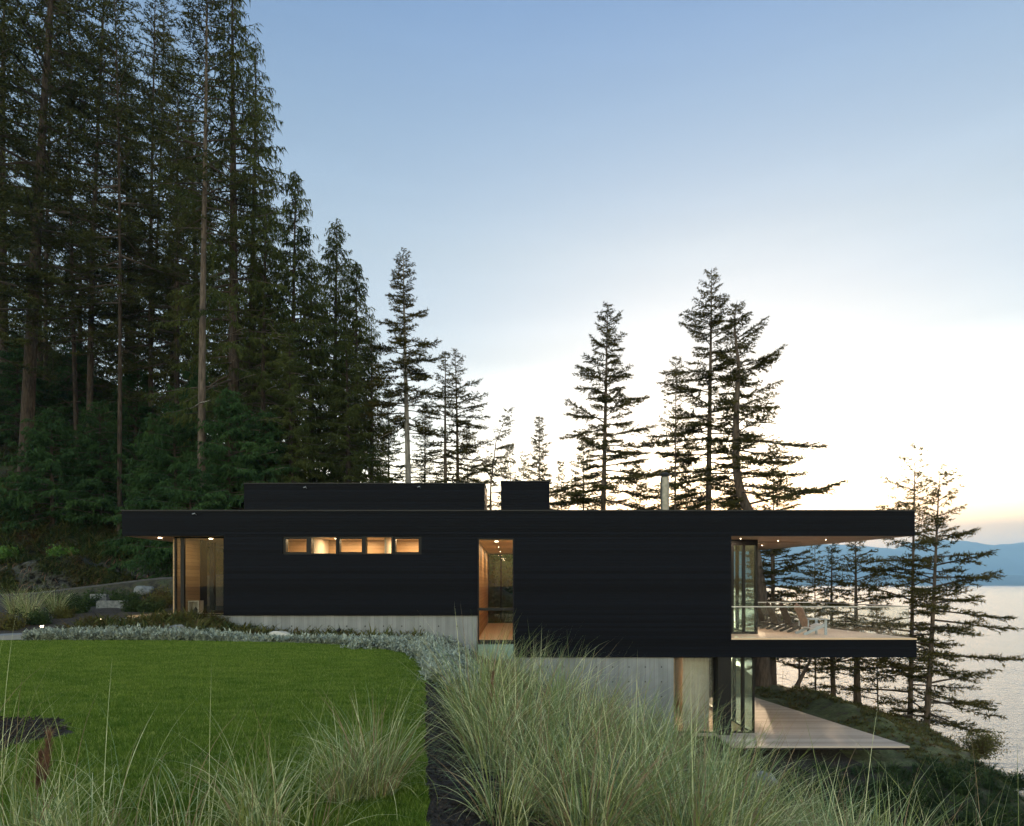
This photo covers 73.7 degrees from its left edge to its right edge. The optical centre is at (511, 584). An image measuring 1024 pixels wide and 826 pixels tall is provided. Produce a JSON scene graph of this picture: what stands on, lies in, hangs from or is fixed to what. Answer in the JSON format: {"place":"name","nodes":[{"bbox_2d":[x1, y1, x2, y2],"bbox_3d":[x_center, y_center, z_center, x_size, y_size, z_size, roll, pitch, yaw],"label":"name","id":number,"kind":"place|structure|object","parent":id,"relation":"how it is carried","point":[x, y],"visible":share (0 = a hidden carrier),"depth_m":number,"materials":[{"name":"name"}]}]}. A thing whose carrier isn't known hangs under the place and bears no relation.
{"place":"outdoors","nodes":[
{"label":"outdoors","id":0,"kind":"place"},
{"bbox_2d":[0,639,430,825],"bbox_3d":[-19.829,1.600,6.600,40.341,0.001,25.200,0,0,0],"label":"lawn","id":1,"kind":"structure","parent":0,"point":[228,735],"depth_m":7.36,"materials":[{"name":"green plant"}]},
{"bbox_2d":[0,714,73,749],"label":"mulch circle","id":2,"kind":"object","parent":1,"relation":"on","point":[63,730],"visible":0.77,"depth_m":7.41,"materials":[{"name":"brown wood"}]},
{"bbox_2d":[0,616,126,795],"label":"feather grass","id":3,"kind":"object","parent":1,"relation":"on","point":[16,764],"depth_m":5.42,"materials":[{"name":"plant"}]},
{"bbox_2d":[0,728,148,825],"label":"feather grass","id":4,"kind":"object","parent":1,"relation":"on","point":[22,815],"depth_m":4.01,"materials":[{"name":"plant"}]},
{"bbox_2d":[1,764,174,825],"bbox_3d":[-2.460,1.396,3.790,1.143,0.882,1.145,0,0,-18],"label":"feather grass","id":5,"kind":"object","parent":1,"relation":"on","point":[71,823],"depth_m":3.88,"materials":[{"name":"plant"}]},
{"bbox_2d":[0,656,256,825],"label":"feather grass","id":6,"kind":"object","parent":1,"relation":"on","point":[136,816],"depth_m":4.27,"materials":[{"name":"plant"}]},
{"bbox_2d":[39,664,350,825],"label":"feather grass","id":7,"kind":"object","parent":1,"relation":"on","point":[195,817],"depth_m":4.14,"materials":[{"name":"plant"}]},
{"bbox_2d":[157,712,360,825],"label":"feather grass","id":8,"kind":"object","parent":1,"relation":"on","point":[272,799],"depth_m":4.28,"materials":[{"name":"plant"}]},
{"bbox_2d":[153,685,455,825],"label":"feather grass","id":9,"kind":"object","parent":1,"relation":"on","point":[306,823],"depth_m":4.26,"materials":[{"name":"plant"}]},
{"bbox_2d":[254,702,438,825],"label":"feather grass","id":10,"kind":"object","parent":1,"relation":"on","point":[339,785],"depth_m":4.97,"materials":[{"name":"plant"}]},
{"bbox_2d":[276,673,473,819],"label":"feather grass","id":11,"kind":"object","parent":1,"relation":"on","point":[389,786],"depth_m":5.12,"materials":[{"name":"plant"}]},
{"bbox_2d":[0,356,1023,825],"bbox_3d":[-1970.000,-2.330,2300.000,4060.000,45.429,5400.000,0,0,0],"label":"ground","id":12,"kind":"structure","parent":0,"point":[826,708],"depth_m":22.74,"materials":[{"name":"brown soil"}]},
{"bbox_2d":[0,0,59,377],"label":"cedar tree","id":13,"kind":"object","parent":12,"relation":"on","point":[3,250],"visible":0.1,"depth_m":60.11,"materials":[{"name":"green plant"}]},
{"bbox_2d":[0,332,71,448],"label":"young cedar","id":14,"kind":"object","parent":12,"relation":"on","point":[14,395],"visible":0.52,"depth_m":53.52,"materials":[{"name":"green plant"}]},
{"bbox_2d":[0,180,87,370],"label":"cedar tree","id":15,"kind":"object","parent":12,"relation":"on","point":[39,357],"visible":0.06,"depth_m":61.76,"materials":[{"name":"green plant"}]},
{"bbox_2d":[0,2,90,381],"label":"fir tree","id":16,"kind":"object","parent":12,"relation":"on","point":[12,137],"visible":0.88,"depth_m":44.13,"materials":[{"name":"green plant"}]},
{"bbox_2d":[0,0,107,407],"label":"fir tree","id":17,"kind":"object","parent":12,"relation":"on","point":[23,167],"visible":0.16,"depth_m":57.13,"materials":[{"name":"green plant"}]},
{"bbox_2d":[0,408,116,538],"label":"young cedar","id":18,"kind":"object","parent":12,"relation":"on","point":[22,496],"visible":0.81,"depth_m":45.05,"materials":[{"name":"green plant"}]},
{"bbox_2d":[2,0,136,460],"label":"fir tree","id":19,"kind":"object","parent":12,"relation":"on","point":[75,397],"visible":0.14,"depth_m":53.56,"materials":[{"name":"green plant"}]},
{"bbox_2d":[36,341,114,445],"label":"young cedar","id":20,"kind":"object","parent":12,"relation":"on","point":[66,409],"visible":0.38,"depth_m":55.31,"materials":[{"name":"green plant"}]},
{"bbox_2d":[35,196,124,423],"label":"cedar tree","id":21,"kind":"object","parent":12,"relation":"on","point":[106,395],"visible":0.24,"depth_m":57.33,"materials":[{"name":"green plant"}]},
{"bbox_2d":[0,344,164,592],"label":"slope ferns","id":22,"kind":"object","parent":12,"relation":"on","point":[84,537],"visible":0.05,"depth_m":44.19,"materials":[{"name":"green plant"}]},
{"bbox_2d":[0,0,168,501],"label":"fir tree","id":23,"kind":"object","parent":12,"relation":"on","point":[28,395],"visible":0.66,"depth_m":47.37,"materials":[{"name":"green plant"}]},
{"bbox_2d":[0,553,172,593],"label":"rock cliff","id":24,"kind":"structure","parent":12,"relation":"on","point":[61,583],"depth_m":39.86,"materials":[{"name":"grey stone"}]},
{"bbox_2d":[0,552,172,593],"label":"cliff ferns","id":25,"kind":"object","parent":24,"relation":"on","point":[8,576],"visible":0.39,"depth_m":39.69,"materials":[{"name":"green plant"}]},
{"bbox_2d":[36,401,139,534],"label":"young cedar","id":26,"kind":"object","parent":12,"relation":"on","point":[97,484],"visible":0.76,"depth_m":46.13,"materials":[{"name":"green plant"}]},
{"bbox_2d":[0,0,182,492],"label":"fir tree","id":27,"kind":"object","parent":12,"relation":"on","point":[47,238],"visible":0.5,"depth_m":48.99,"materials":[{"name":"green plant"}]},
{"bbox_2d":[39,0,189,533],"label":"fir tree","id":28,"kind":"object","parent":12,"relation":"on","point":[119,283],"visible":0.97,"depth_m":45.84,"materials":[{"name":"green plant"}]},
{"bbox_2d":[73,359,172,496],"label":"young cedar","id":29,"kind":"object","parent":12,"relation":"on","point":[128,423],"visible":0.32,"depth_m":51.45,"materials":[{"name":"green plant"}]},
{"bbox_2d":[96,459,173,571],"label":"young cedar","id":30,"kind":"object","parent":12,"relation":"on","point":[144,487],"visible":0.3,"depth_m":40.31,"materials":[{"name":"green plant"}]},
{"bbox_2d":[55,49,226,484],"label":"fir tree","id":31,"kind":"object","parent":12,"relation":"on","point":[179,246],"visible":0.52,"depth_m":49.27,"materials":[{"name":"green plant"}]},
{"bbox_2d":[60,0,224,466],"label":"fir tree","id":32,"kind":"object","parent":12,"relation":"on","point":[144,91],"visible":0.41,"depth_m":51.27,"materials":[{"name":"green plant"}]},
{"bbox_2d":[100,401,197,553],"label":"young cedar","id":33,"kind":"object","parent":12,"relation":"on","point":[177,439],"visible":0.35,"depth_m":41.10,"materials":[{"name":"green plant"}]},
{"bbox_2d":[106,0,207,418],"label":"fir tree","id":34,"kind":"object","parent":12,"relation":"on","point":[164,61],"visible":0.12,"depth_m":55.61,"materials":[{"name":"green plant"}]},
{"bbox_2d":[110,240,223,469],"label":"cedar tree","id":35,"kind":"object","parent":12,"relation":"on","point":[170,353],"visible":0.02,"depth_m":55.45,"materials":[{"name":"green plant"}]},
{"bbox_2d":[116,358,226,513],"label":"young cedar","id":36,"kind":"object","parent":12,"relation":"on","point":[191,383],"visible":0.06,"depth_m":45.09,"materials":[{"name":"green plant"}]},
{"bbox_2d":[121,467,228,579],"bbox_3d":[-17.408,-2.495,36.909,6.947,7.736,6.269,0,0,33],"label":"young cedar","id":37,"kind":"object","parent":12,"relation":"on","point":[150,559],"visible":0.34,"depth_m":36.39,"materials":[{"name":"green plant"}]},
{"bbox_2d":[150,387,274,576],"bbox_3d":[-15.693,-5.087,38.893,8.531,12.252,8.907,0,0,-25],"label":"young cedar","id":38,"kind":"object","parent":12,"relation":"on","point":[230,423],"visible":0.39,"depth_m":38.34,"materials":[{"name":"green plant"}]},
{"bbox_2d":[124,0,313,484],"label":"fir tree","id":39,"kind":"object","parent":12,"relation":"on","point":[222,181],"visible":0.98,"depth_m":39.02,"materials":[{"name":"green plant"}]},
{"bbox_2d":[141,0,311,505],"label":"cedar tree","id":40,"kind":"object","parent":12,"relation":"on","point":[234,372],"visible":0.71,"depth_m":41.67,"materials":[{"name":"green plant"}]},
{"bbox_2d":[52,606,432,639],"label":"bed ferns","id":41,"kind":"object","parent":12,"relation":"on","point":[191,619],"visible":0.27,"depth_m":21.50,"materials":[{"name":"plant"}]},
{"bbox_2d":[196,185,301,477],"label":"cedar tree","id":42,"kind":"object","parent":12,"relation":"on","point":[262,387],"visible":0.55,"depth_m":42.64,"materials":[{"name":"green plant"}]},
{"bbox_2d":[20,623,482,693],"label":"silver plants","id":43,"kind":"object","parent":12,"relation":"on","point":[413,644],"visible":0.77,"depth_m":19.01,"materials":[{"name":"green plant"}]},
{"bbox_2d":[196,41,306,446],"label":"cedar tree","id":44,"kind":"object","parent":12,"relation":"on","point":[226,281],"visible":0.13,"depth_m":44.78,"materials":[{"name":"green plant"}]},
{"bbox_2d":[214,408,302,509],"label":"young cedar","id":45,"kind":"object","parent":12,"relation":"on","point":[266,437],"visible":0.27,"depth_m":39.27,"materials":[{"name":"green plant"}]},
{"bbox_2d":[254,333,328,482],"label":"cedar tree","id":46,"kind":"object","parent":12,"relation":"on","point":[285,409],"visible":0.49,"depth_m":40.62,"materials":[{"name":"green plant"}]},
{"bbox_2d":[246,171,343,482],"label":"cedar tree","id":47,"kind":"object","parent":12,"relation":"on","point":[295,273],"visible":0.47,"depth_m":43.76,"materials":[{"name":"green plant"}]},
{"bbox_2d":[265,257,366,482],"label":"cedar tree","id":48,"kind":"object","parent":12,"relation":"on","point":[321,306],"visible":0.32,"depth_m":44.72,"materials":[{"name":"green plant"}]},
{"bbox_2d":[298,218,390,482],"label":"cedar tree","id":49,"kind":"object","parent":12,"relation":"on","point":[329,272],"visible":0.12,"depth_m":48.63,"materials":[{"name":"green plant"}]},
{"bbox_2d":[309,335,385,482],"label":"cedar tree","id":50,"kind":"object","parent":12,"relation":"on","point":[348,433],"visible":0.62,"depth_m":43.73,"materials":[{"name":"green plant"}]},
{"bbox_2d":[316,262,395,482],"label":"cedar tree","id":51,"kind":"object","parent":12,"relation":"on","point":[358,322],"visible":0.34,"depth_m":47.47,"materials":[{"name":"green plant"}]},
{"bbox_2d":[343,319,397,482],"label":"cedar tree","id":52,"kind":"object","parent":12,"relation":"on","point":[380,449],"visible":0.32,"depth_m":46.73,"materials":[{"name":"green plant"}]},
{"bbox_2d":[358,247,454,482],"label":"fir tree","id":53,"kind":"object","parent":12,"relation":"on","point":[403,362],"visible":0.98,"depth_m":43.79,"materials":[{"name":"green plant"}]},
{"bbox_2d":[401,402,443,482],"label":"fir tree","id":54,"kind":"object","parent":12,"relation":"on","point":[424,473],"visible":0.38,"depth_m":49.83,"materials":[{"name":"green plant"}]},
{"bbox_2d":[412,351,473,482],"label":"fir tree","id":55,"kind":"object","parent":12,"relation":"on","point":[444,431],"visible":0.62,"depth_m":46.98,"materials":[{"name":"green plant"}]},
{"bbox_2d":[427,348,515,497],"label":"fir tree","id":56,"kind":"object","parent":12,"relation":"on","point":[459,422],"visible":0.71,"depth_m":47.94,"materials":[{"name":"green plant"}]},
{"bbox_2d":[361,604,591,740],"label":"feather grass","id":57,"kind":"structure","parent":12,"relation":"on","point":[463,709],"depth_m":8.20,"materials":[{"name":"plant"}]},
{"bbox_2d":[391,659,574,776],"bbox_3d":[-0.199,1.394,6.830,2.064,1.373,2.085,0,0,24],"label":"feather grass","id":58,"kind":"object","parent":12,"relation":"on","point":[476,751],"depth_m":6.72,"materials":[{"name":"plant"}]},
{"bbox_2d":[464,407,515,509],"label":"fir tree","id":59,"kind":"object","parent":12,"relation":"on","point":[485,465],"visible":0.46,"depth_m":45.94,"materials":[{"name":"green plant"}]},
{"bbox_2d":[489,555,512,585],"bbox_3d":[-1.421,-1.315,37.174,4.457,3.013,3.750,0,0,-20],"label":"shrub","id":60,"kind":"object","parent":12,"relation":"on","point":[494,568],"visible":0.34,"depth_m":36.65,"materials":[{"name":"green plant"}]},
{"bbox_2d":[392,633,623,782],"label":"feather grass","id":61,"kind":"object","parent":12,"relation":"on","point":[540,707],"depth_m":7.09,"materials":[{"name":"plant"}]},
{"bbox_2d":[420,701,614,825],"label":"feather grass","id":62,"kind":"object","parent":12,"relation":"on","point":[515,802],"depth_m":5.17,"materials":[{"name":"plant"}]},
{"bbox_2d":[121,472,916,746],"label":"modern house","id":63,"kind":"structure","parent":12,"relation":"on","point":[656,586],"depth_m":23.00,"materials":[{"name":"black wood"}]},
{"bbox_2d":[174,537,222,614],"bbox_3d":[-10.640,-0.279,23.410,1.820,2.678,0.120,0,0,0],"label":"window","id":64,"kind":"structure","parent":63,"relation":"in","point":[182,539],"depth_m":23.35,"materials":[{"name":"black metal"}]},
{"bbox_2d":[731,657,754,732],"bbox_3d":[7.870,3.787,23.460,0.900,2.626,0.120,0,0,0],"label":"window","id":65,"kind":"structure","parent":63,"relation":"in","point":[742,658],"depth_m":23.40,"materials":[{"name":"black metal"}]},
{"bbox_2d":[731,543,757,633],"bbox_3d":[7.965,0.155,24.860,1.930,3.310,0.120,0,0,0],"label":"window","id":66,"kind":"structure","parent":63,"relation":"in","point":[743,631],"depth_m":24.80,"materials":[{"name":"black metal"}]},
{"bbox_2d":[389,648,676,825],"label":"bark chips","id":67,"kind":"object","parent":12,"relation":"on","point":[455,803],"visible":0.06,"depth_m":6.18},
{"bbox_2d":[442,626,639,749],"bbox_3d":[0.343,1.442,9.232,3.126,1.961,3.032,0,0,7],"label":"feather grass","id":68,"kind":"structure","parent":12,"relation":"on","point":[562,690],"depth_m":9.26,"materials":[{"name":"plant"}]},
{"bbox_2d":[522,416,560,509],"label":"fir tree","id":69,"kind":"object","parent":12,"relation":"on","point":[540,469],"visible":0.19,"depth_m":49.91,"materials":[{"name":"green plant"}]},
{"bbox_2d":[432,672,665,825],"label":"feather grass","id":70,"kind":"object","parent":12,"relation":"on","point":[548,776],"depth_m":5.81,"materials":[{"name":"plant"}]},
{"bbox_2d":[519,647,634,718],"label":"feather grass","id":71,"kind":"object","parent":12,"relation":"on","point":[570,687],"depth_m":14.08,"materials":[{"name":"plant"}]},
{"bbox_2d":[482,639,674,784],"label":"feather grass","id":72,"kind":"object","parent":12,"relation":"on","point":[580,718],"depth_m":7.76,"materials":[{"name":"plant"}]},
{"bbox_2d":[562,431,600,509],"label":"fir tree","id":73,"kind":"object","parent":12,"relation":"on","point":[587,457],"visible":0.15,"depth_m":45.75,"materials":[{"name":"green plant"}]},
{"bbox_2d":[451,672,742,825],"bbox_3d":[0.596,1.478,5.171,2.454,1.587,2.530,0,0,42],"label":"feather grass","id":74,"kind":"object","parent":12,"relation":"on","point":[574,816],"depth_m":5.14,"materials":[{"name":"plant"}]},
{"bbox_2d":[550,301,660,509],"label":"fir tree","id":75,"kind":"object","parent":12,"relation":"on","point":[604,398],"visible":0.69,"depth_m":41.68,"materials":[{"name":"green plant"}]},
{"bbox_2d":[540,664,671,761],"bbox_3d":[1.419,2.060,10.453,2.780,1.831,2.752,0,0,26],"label":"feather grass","id":76,"kind":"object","parent":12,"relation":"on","point":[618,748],"depth_m":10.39,"materials":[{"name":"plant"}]},
{"bbox_2d":[561,678,699,759],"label":"feather grass","id":77,"kind":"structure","parent":12,"relation":"on","point":[647,725],"depth_m":13.44,"materials":[{"name":"plant"}]},
{"bbox_2d":[470,650,819,825],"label":"feather grass","id":78,"kind":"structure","parent":12,"relation":"on","point":[646,770],"depth_m":5.96,"materials":[{"name":"plant"}]},
{"bbox_2d":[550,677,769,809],"bbox_3d":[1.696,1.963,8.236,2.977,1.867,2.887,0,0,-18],"label":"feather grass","id":79,"kind":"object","parent":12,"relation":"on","point":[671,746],"depth_m":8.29,"materials":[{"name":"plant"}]},
{"bbox_2d":[635,356,711,509],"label":"fir tree","id":80,"kind":"object","parent":12,"relation":"on","point":[675,474],"visible":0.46,"depth_m":40.09,"materials":[{"name":"green plant"}]},
{"bbox_2d":[628,683,735,761],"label":"feather grass","id":81,"kind":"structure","parent":12,"relation":"on","point":[684,730],"depth_m":14.36,"materials":[{"name":"plant"}]},
{"bbox_2d":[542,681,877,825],"bbox_3d":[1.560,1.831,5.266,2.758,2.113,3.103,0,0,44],"label":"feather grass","id":82,"kind":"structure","parent":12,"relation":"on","point":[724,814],"depth_m":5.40,"materials":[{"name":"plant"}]},
{"bbox_2d":[622,267,820,667],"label":"fir tree","id":83,"kind":"object","parent":12,"relation":"on","point":[692,427],"visible":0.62,"depth_m":41.55,"materials":[{"name":"green plant"}]},
{"bbox_2d":[685,300,848,686],"bbox_3d":[13.477,-4.403,37.055,7.943,22.024,8.421,0,0,0],"label":"fir tree","id":84,"kind":"object","parent":12,"relation":"on","point":[739,494],"visible":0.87,"depth_m":36.66,"materials":[{"name":"green plant"}]},
{"bbox_2d":[661,721,879,825],"bbox_3d":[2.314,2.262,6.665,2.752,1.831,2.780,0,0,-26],"label":"feather grass","id":85,"kind":"object","parent":12,"relation":"on","point":[761,814],"depth_m":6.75,"materials":[{"name":"plant"}]},
{"bbox_2d":[731,445,817,679],"bbox_3d":[15.430,-0.981,39.365,6.157,14.766,5.623,0,0,-18],"label":"fir tree","id":86,"kind":"object","parent":12,"relation":"on","point":[778,503],"visible":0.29,"depth_m":39.62,"materials":[{"name":"green plant"}]},
{"bbox_2d":[734,548,837,684],"bbox_3d":[13.703,0.812,37.346,9.098,9.808,5.806,0,0,-25],"label":"fir tree","id":87,"kind":"object","parent":12,"relation":"on","point":[772,572],"visible":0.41,"depth_m":37.78,"materials":[{"name":"green plant"}]},
{"bbox_2d":[792,545,842,693],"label":"fir tree","id":88,"kind":"object","parent":12,"relation":"on","point":[815,685],"visible":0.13,"depth_m":41.98,"materials":[{"name":"green plant"}]},
{"bbox_2d":[772,543,867,695],"bbox_3d":[16.819,2.767,36.656,6.121,10.417,4.396,0,0,-30],"label":"fir tree","id":89,"kind":"object","parent":12,"relation":"on","point":[832,677],"visible":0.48,"depth_m":36.96,"materials":[{"name":"green plant"}]},
{"bbox_2d":[697,751,1023,825],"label":"bank ground cover","id":90,"kind":"object","parent":12,"relation":"on","point":[995,789],"visible":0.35,"depth_m":19.96,"materials":[{"name":"green plant"}]},
{"bbox_2d":[744,754,997,825],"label":"feather grass","id":91,"kind":"object","parent":12,"relation":"on","point":[866,808],"depth_m":6.00,"materials":[{"name":"plant"}]},
{"bbox_2d":[745,685,1009,785],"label":"moss grass","id":92,"kind":"structure","parent":12,"relation":"on","point":[869,710],"depth_m":26.97,"materials":[{"name":"green plant"}]},
{"bbox_2d":[802,540,962,703],"bbox_3d":[18.465,1.974,35.201,7.193,9.227,5.325,0,0,-22],"label":"fir tree","id":93,"kind":"object","parent":12,"relation":"on","point":[856,661],"visible":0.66,"depth_m":34.86,"materials":[{"name":"green plant"}]},
{"bbox_2d":[819,441,981,725],"bbox_3d":[18.440,3.923,32.910,7.354,21.624,6.456,0,0,0],"label":"fir tree","id":94,"kind":"object","parent":12,"relation":"on","point":[913,604],"visible":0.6,"depth_m":32.92,"materials":[{"name":"green plant"}]},
{"bbox_2d":[878,768,940,808],"bbox_3d":[10.924,5.720,19.215,1.575,1.023,1.622,0,0,-33],"label":"shrub","id":95,"kind":"object","parent":12,"relation":"on","point":[907,789],"visible":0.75,"depth_m":18.96,"materials":[{"name":"green plant"}]},
{"bbox_2d":[875,461,1023,742],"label":"fir tree","id":96,"kind":"object","parent":12,"relation":"on","point":[923,592],"visible":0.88,"depth_m":30.71,"materials":[{"name":"green plant"}]},
{"bbox_2d":[924,756,993,796],"bbox_3d":[13.060,5.636,20.100,1.622,1.023,1.575,0,0,-10],"label":"shrub","id":97,"kind":"object","parent":12,"relation":"on","point":[952,778],"visible":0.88,"depth_m":19.76,"materials":[{"name":"green plant"}]},
{"bbox_2d":[951,721,1011,761],"bbox_3d":[17.479,5.862,25.387,1.822,1.483,2.194,0,0,24],"label":"shrub","id":98,"kind":"object","parent":12,"relation":"on","point":[979,749],"visible":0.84,"depth_m":25.19,"materials":[{"name":"green plant"}]},
{"bbox_2d":[944,794,1021,825],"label":"shrub","id":99,"kind":"object","parent":12,"relation":"on","point":[969,819],"visible":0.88,"depth_m":17.42,"materials":[{"name":"green plant"}]},
{"bbox_2d":[0,0,1023,548],"label":"sky","id":100,"kind":"structure","parent":0,"point":[850,172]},
{"bbox_2d":[709,698,909,749],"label":"terrace","id":101,"kind":"structure","parent":0,"point":[833,738],"depth_m":23.30,"materials":[{"name":"beige wood"}]},
{"bbox_2d":[731,586,1023,795],"bbox_3d":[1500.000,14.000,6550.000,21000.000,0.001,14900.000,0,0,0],"label":"sea water","id":102,"kind":"structure","parent":0,"point":[1005,686],"depth_m":113.23,"materials":[{"name":"grey liquid"}]},
{"bbox_2d":[734,540,1023,578],"bbox_3d":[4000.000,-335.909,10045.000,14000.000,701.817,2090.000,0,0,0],"label":"mountain","id":103,"kind":"structure","parent":0,"point":[1008,559],"depth_m":9440.14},
{"bbox_2d":[734,574,1023,585],"bbox_3d":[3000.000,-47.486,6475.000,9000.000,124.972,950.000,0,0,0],"label":"mountain","id":104,"kind":"structure","parent":0,"point":[1012,580],"depth_m":6107.88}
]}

